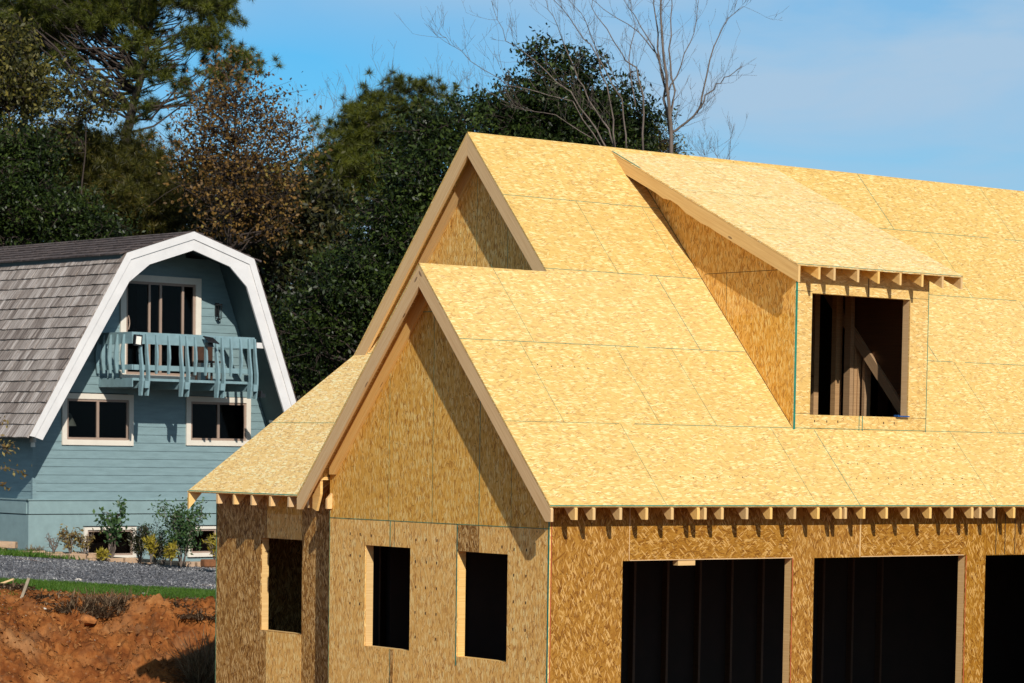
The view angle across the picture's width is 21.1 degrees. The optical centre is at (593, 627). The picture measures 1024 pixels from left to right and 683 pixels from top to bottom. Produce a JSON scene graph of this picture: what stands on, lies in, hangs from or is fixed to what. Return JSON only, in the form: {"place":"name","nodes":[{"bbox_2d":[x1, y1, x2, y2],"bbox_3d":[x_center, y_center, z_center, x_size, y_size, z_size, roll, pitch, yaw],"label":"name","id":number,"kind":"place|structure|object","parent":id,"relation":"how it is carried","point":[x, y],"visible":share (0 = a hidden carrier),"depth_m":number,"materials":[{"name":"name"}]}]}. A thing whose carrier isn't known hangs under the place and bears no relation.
{"place":"outdoors","nodes":[
{"label":"outdoors","id":0,"kind":"place"},
{"bbox_2d":[69,413,75,425],"bbox_3d":[-11.306,-4.155,59.026,0.420,0.900,0.420,-3,5,-43],"label":"table lamp","id":1,"kind":"object","parent":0,"point":[71,421],"visible":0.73,"depth_m":58.91,"materials":[{"name":"fabric"}]},
{"bbox_2d":[0,589,215,682],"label":"clay bank","id":2,"kind":"structure","parent":0,"point":[139,665],"depth_m":43.60,"materials":[{"name":"brown soil"}]},
{"bbox_2d":[0,579,35,590],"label":"brush pile","id":3,"kind":"object","parent":2,"relation":"on","point":[12,586],"visible":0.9,"depth_m":45.91,"materials":[{"name":"brown plant"}]},
{"bbox_2d":[20,578,30,597],"bbox_3d":[-9.371,-0.595,45.271,0.202,0.455,0.045,1,4,0],"label":"wooden stake","id":4,"kind":"object","parent":2,"relation":"on","point":[25,587],"visible":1,"depth_m":45.25,"materials":[{"name":"brown wood"}]},
{"bbox_2d":[0,587,88,609],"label":"grass","id":5,"kind":"structure","parent":2,"relation":"on","point":[13,593],"depth_m":46.31,"materials":[{"name":"green plant"}]},
{"bbox_2d":[25,589,92,612],"bbox_3d":[-8.791,-0.453,45.216,1.058,0.369,1.660,-1,4,-33],"label":"brush pile","id":6,"kind":"object","parent":2,"relation":"on","point":[40,596],"visible":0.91,"depth_m":45.08,"materials":[{"name":"brown plant"}]},
{"bbox_2d":[79,614,96,625],"bbox_3d":[-8.198,-0.121,44.591,0.310,0.180,0.311,-2,5,-39],"label":"clay boulder","id":7,"kind":"object","parent":2,"relation":"on","point":[87,619],"visible":0.95,"depth_m":44.49,"materials":[{"name":"orange stone"}]},
{"bbox_2d":[39,585,154,617],"bbox_3d":[-8.046,-0.433,45.172,2.059,0.522,1.539,0,4,-7],"label":"brush pile","id":8,"kind":"object","parent":2,"relation":"on","point":[115,603],"visible":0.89,"depth_m":44.96,"materials":[{"name":"brown plant"}]},
{"bbox_2d":[0,586,215,682],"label":"clay clods","id":9,"kind":"object","parent":2,"relation":"on","point":[102,647],"visible":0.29,"depth_m":44.01,"materials":[{"name":"brown soil"}]},
{"bbox_2d":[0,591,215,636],"bbox_3d":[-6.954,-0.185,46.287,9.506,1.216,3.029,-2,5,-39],"label":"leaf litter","id":10,"kind":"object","parent":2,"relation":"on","point":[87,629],"visible":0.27,"depth_m":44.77,"materials":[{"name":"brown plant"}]},
{"bbox_2d":[155,624,214,682],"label":"straw clump","id":11,"kind":"object","parent":2,"relation":"on","point":[201,669],"visible":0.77,"depth_m":43.07,"materials":[{"name":"brown plant"}]},
{"bbox_2d":[164,594,214,620],"bbox_3d":[-6.580,-0.340,45.108,1.100,0.392,1.591,-2,5,-39],"label":"brush pile","id":12,"kind":"object","parent":2,"relation":"on","point":[198,615],"visible":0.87,"depth_m":44.75,"materials":[{"name":"brown plant"}]},
{"bbox_2d":[0,576,215,599],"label":"grass","id":13,"kind":"structure","parent":0,"point":[169,591],"depth_m":48.34,"materials":[{"name":"green plant"}]},
{"bbox_2d":[0,555,215,590],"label":"driveway","id":14,"kind":"structure","parent":0,"point":[104,573],"depth_m":53.32,"materials":[{"name":"grey gravel"}]},
{"bbox_2d":[0,416,26,489],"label":"young tree","id":15,"kind":"object","parent":14,"relation":"on","point":[5,447],"visible":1,"depth_m":49.99,"materials":[{"name":"green plant"}]},
{"bbox_2d":[95,546,111,560],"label":"yellow plant","id":16,"kind":"object","parent":14,"relation":"on","point":[102,554],"visible":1,"depth_m":57.15,"materials":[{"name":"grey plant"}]},
{"bbox_2d":[122,523,154,562],"bbox_3d":[-9.552,-1.786,57.919,0.635,0.869,0.627,-2,5,-39],"label":"shrub","id":17,"kind":"object","parent":14,"relation":"on","point":[138,549],"visible":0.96,"depth_m":57.85,"materials":[{"name":"green plant"}]},
{"bbox_2d":[142,533,158,561],"bbox_3d":[-9.213,-1.665,57.223,0.412,0.613,0.456,-2,5,-39],"label":"yellow plant","id":18,"kind":"object","parent":14,"relation":"on","point":[150,545],"visible":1,"depth_m":57.17,"materials":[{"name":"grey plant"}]},
{"bbox_2d":[142,521,166,563],"bbox_3d":[-9.227,-1.818,58.075,0.664,0.956,0.650,-2,5,-39],"label":"shrub","id":19,"kind":"object","parent":14,"relation":"on","point":[160,535],"visible":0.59,"depth_m":57.99,"materials":[{"name":"green plant"}]},
{"bbox_2d":[152,533,171,564],"bbox_3d":[-8.995,-1.667,57.819,0.661,0.742,0.654,1,4,5],"label":"shrub","id":20,"kind":"object","parent":14,"relation":"on","point":[160,551],"visible":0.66,"depth_m":57.82,"materials":[{"name":"green plant"}]},
{"bbox_2d":[163,540,178,564],"bbox_3d":[-8.785,-1.571,57.184,0.361,0.568,0.426,0,4,-9],"label":"yellow plant","id":21,"kind":"object","parent":14,"relation":"on","point":[170,550],"visible":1,"depth_m":57.14,"materials":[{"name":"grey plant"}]},
{"bbox_2d":[147,495,210,567],"bbox_3d":[-8.703,-2.025,57.520,1.296,1.559,1.215,1,4,7],"label":"shrub","id":22,"kind":"object","parent":14,"relation":"on","point":[182,526],"visible":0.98,"depth_m":57.48,"materials":[{"name":"green plant"}]},
{"bbox_2d":[200,559,215,566],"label":"stone block","id":23,"kind":"structure","parent":14,"relation":"on","point":[207,562],"depth_m":57.10,"materials":[{"name":"beige stone"}]},
{"bbox_2d":[202,532,215,559],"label":"yellow plant","id":24,"kind":"object","parent":14,"relation":"on","point":[212,549],"visible":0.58,"depth_m":57.14,"materials":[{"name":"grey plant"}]},
{"bbox_2d":[0,0,1023,283],"label":"sky","id":25,"kind":"structure","parent":0,"point":[926,90],"materials":[{"name":"blue"}]},
{"bbox_2d":[634,111,695,154],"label":"willow tree","id":26,"kind":"object","parent":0,"point":[663,144],"visible":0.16,"depth_m":75.78,"materials":[{"name":"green plant"}]},
{"bbox_3d":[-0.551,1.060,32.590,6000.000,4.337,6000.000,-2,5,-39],"label":"ground","id":27,"kind":"structure","parent":0,"visible":0},
{"bbox_2d":[0,3,81,174],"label":"broadleaf tree","id":28,"kind":"object","parent":27,"relation":"on","point":[11,79],"visible":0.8,"depth_m":73.77,"materials":[{"name":"green plant"}]},
{"bbox_2d":[0,109,148,246],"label":"holly tree","id":29,"kind":"object","parent":27,"relation":"on","point":[33,210],"visible":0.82,"depth_m":70.49,"materials":[{"name":"green plant"}]},
{"bbox_2d":[24,45,146,193],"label":"young tree","id":30,"kind":"object","parent":27,"relation":"on","point":[85,106],"visible":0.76,"depth_m":77.96,"materials":[{"name":"green plant"}]},
{"bbox_2d":[0,0,179,241],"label":"pine tree","id":31,"kind":"object","parent":27,"relation":"on","point":[50,59],"visible":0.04,"depth_m":87.84,"materials":[{"name":"green plant"}]},
{"bbox_2d":[0,541,215,567],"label":"garden wall","id":32,"kind":"structure","parent":27,"relation":"on","point":[14,545],"depth_m":57.55,"materials":[{"name":"stone"}]},
{"bbox_2d":[92,495,128,557],"bbox_3d":[-10.079,-2.100,57.646,0.709,1.371,0.910,-2,5,-39],"label":"sapling","id":33,"kind":"object","parent":32,"relation":"on","point":[114,524],"visible":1,"depth_m":57.50,"materials":[{"name":"green plant"}]},
{"bbox_2d":[86,557,174,561],"bbox_3d":[-17.502,-1.896,53.181,28.000,1.932,2.400,-2,5,-39],"label":"garden bed","id":34,"kind":"object","parent":27,"relation":"on","point":[145,560],"visible":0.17,"depth_m":59.32,"materials":[{"name":"brown soil"}]},
{"bbox_2d":[25,544,51,551],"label":"straw clump","id":35,"kind":"object","parent":34,"relation":"on","point":[38,549],"visible":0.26,"depth_m":57.56,"materials":[{"name":"brown plant"}]},
{"bbox_2d":[0,547,92,559],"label":"grass","id":36,"kind":"structure","parent":34,"relation":"on","point":[12,552],"depth_m":56.28,"materials":[{"name":"green plant"}]},
{"bbox_2d":[45,533,60,551],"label":"bare shrub","id":37,"kind":"object","parent":34,"relation":"on","point":[53,546],"visible":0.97,"depth_m":57.18,"materials":[{"name":"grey plant"}]},
{"bbox_2d":[57,524,78,553],"bbox_3d":[-10.938,-1.840,57.276,0.506,0.656,0.570,0,4,-15],"label":"shrub","id":38,"kind":"object","parent":34,"relation":"on","point":[69,541],"visible":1,"depth_m":57.23,"materials":[{"name":"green plant"}]},
{"bbox_2d":[76,528,100,553],"bbox_3d":[-10.583,-1.794,57.426,0.560,0.581,0.478,-2,5,-39],"label":"shrub","id":39,"kind":"object","parent":34,"relation":"on","point":[87,543],"visible":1,"depth_m":57.35,"materials":[{"name":"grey plant"}]},
{"bbox_2d":[39,115,224,243],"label":"pine tree","id":40,"kind":"object","parent":27,"relation":"on","point":[121,168],"visible":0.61,"depth_m":79.23,"materials":[{"name":"green plant"}]},
{"bbox_2d":[0,0,285,236],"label":"pine tree","id":41,"kind":"object","parent":27,"relation":"on","point":[63,18],"visible":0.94,"depth_m":83.56,"materials":[{"name":"green plant"}]},
{"bbox_2d":[0,231,296,560],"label":"blue house","id":42,"kind":"structure","parent":27,"relation":"on","point":[102,339],"depth_m":59.51,"materials":[{"name":"teal paint"}]},
{"bbox_2d":[61,393,133,445],"bbox_3d":[-10.639,-4.458,58.999,1.790,1.100,0.075,-3,5,-43],"label":"window frame","id":43,"kind":"structure","parent":42,"relation":"in","point":[128,440],"depth_m":58.99,"materials":[{"name":"beige paint"}]},
{"bbox_2d":[83,526,136,557],"bbox_3d":[-10.434,-1.830,59.333,1.330,0.720,0.090,-3,5,-43],"label":"window frame","id":44,"kind":"structure","parent":42,"relation":"in","point":[87,529],"depth_m":59.44,"materials":[{"name":"beige paint"}]},
{"bbox_2d":[195,346,220,380],"bbox_3d":[-8.379,-5.769,59.992,0.440,0.800,0.440,-3,5,-43],"label":"patio chair","id":45,"kind":"object","parent":42,"relation":"on","point":[200,351],"visible":0.61,"depth_m":60.08,"materials":[{"name":"brown wood"}]},
{"bbox_2d":[186,396,250,445],"bbox_3d":[-8.343,-4.578,61.138,1.730,1.080,0.075,-3,5,-43],"label":"window frame","id":46,"kind":"structure","parent":42,"relation":"in","point":[190,400],"depth_m":61.13,"materials":[{"name":"beige paint"}]},
{"bbox_2d":[5,111,311,246],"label":"evergreen tree","id":47,"kind":"object","parent":27,"relation":"on","point":[200,213],"visible":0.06,"depth_m":91.14,"materials":[{"name":"green plant"}]},
{"bbox_2d":[141,43,348,262],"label":"oak tree","id":48,"kind":"object","parent":27,"relation":"on","point":[230,211],"visible":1,"depth_m":75.75,"materials":[{"name":"brown plant"}]},
{"bbox_2d":[208,145,371,400],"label":"evergreen tree","id":49,"kind":"object","parent":27,"relation":"on","point":[315,200],"visible":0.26,"depth_m":79.06,"materials":[{"name":"green plant"}]},
{"bbox_2d":[262,73,351,173],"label":"bare tree","id":50,"kind":"object","parent":27,"relation":"on","point":[310,116],"visible":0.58,"depth_m":87.82,"materials":[{"name":"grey plant"}]},
{"bbox_2d":[320,37,399,227],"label":"bare tree","id":51,"kind":"object","parent":27,"relation":"on","point":[345,91],"visible":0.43,"depth_m":87.84,"materials":[{"name":"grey plant"}]},
{"bbox_2d":[263,82,502,398],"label":"magnolia tree","id":52,"kind":"object","parent":27,"relation":"on","point":[324,337],"visible":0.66,"depth_m":69.29,"materials":[{"name":"green plant"}]},
{"bbox_2d":[296,64,477,248],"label":"pine tree","id":53,"kind":"object","parent":27,"relation":"on","point":[355,126],"visible":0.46,"depth_m":81.53,"materials":[{"name":"green plant"}]},
{"bbox_2d":[417,50,479,119],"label":"bare tree","id":54,"kind":"object","parent":27,"relation":"on","point":[455,76],"visible":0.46,"depth_m":88.44,"materials":[{"name":"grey plant"}]},
{"bbox_2d":[400,0,660,150],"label":"bare tree","id":55,"kind":"object","parent":27,"relation":"on","point":[609,100],"visible":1,"depth_m":69.95,"materials":[{"name":"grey plant"}]},
{"bbox_2d":[453,22,681,151],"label":"magnolia tree","id":56,"kind":"object","parent":27,"relation":"on","point":[526,123],"visible":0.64,"depth_m":73.50,"materials":[{"name":"green plant"}]},
{"bbox_2d":[593,0,781,153],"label":"bare tree","id":57,"kind":"object","parent":27,"relation":"on","point":[668,106],"visible":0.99,"depth_m":71.81,"materials":[{"name":"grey plant"}]},
{"bbox_2d":[680,107,746,159],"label":"bare tree","id":58,"kind":"object","parent":27,"relation":"on","point":[714,143],"visible":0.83,"depth_m":87.66,"materials":[{"name":"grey plant"}]},
{"label":"clay yard","id":59,"kind":"structure","parent":0,"visible":0},
{"bbox_2d":[187,132,1023,682],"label":"unfinished house","id":60,"kind":"structure","parent":59,"relation":"on","point":[567,412],"depth_m":36.11,"materials":[{"name":"beige wood"}]},
{"bbox_2d":[261,538,300,633],"bbox_3d":[-4.203,-0.573,37.559,0.109,1.350,1.106,-2,5,-39],"label":"window frame","id":61,"kind":"structure","parent":60,"relation":"in","point":[265,541],"depth_m":37.96,"materials":[{"name":"brown wood"}]},
{"bbox_2d":[365,545,408,650],"bbox_3d":[-2.575,-0.385,35.118,0.109,1.380,1.074,-2,5,-39],"label":"window frame","id":62,"kind":"structure","parent":60,"relation":"in","point":[369,549],"depth_m":35.50,"materials":[{"name":"brown wood"}]},
{"bbox_2d":[457,551,505,661],"bbox_3d":[-1.305,-0.262,33.571,0.109,1.381,1.092,-2,5,-39],"label":"window frame","id":63,"kind":"structure","parent":60,"relation":"in","point":[462,555],"depth_m":33.97,"materials":[{"name":"brown wood"}]},
{"bbox_2d":[812,293,908,415],"bbox_3d":[3.476,-3.578,36.317,1.888,1.651,0.114,-2,5,-39],"label":"window frame","id":64,"kind":"structure","parent":60,"relation":"in","point":[905,330],"depth_m":36.89,"materials":[{"name":"beige wood"}]}
]}

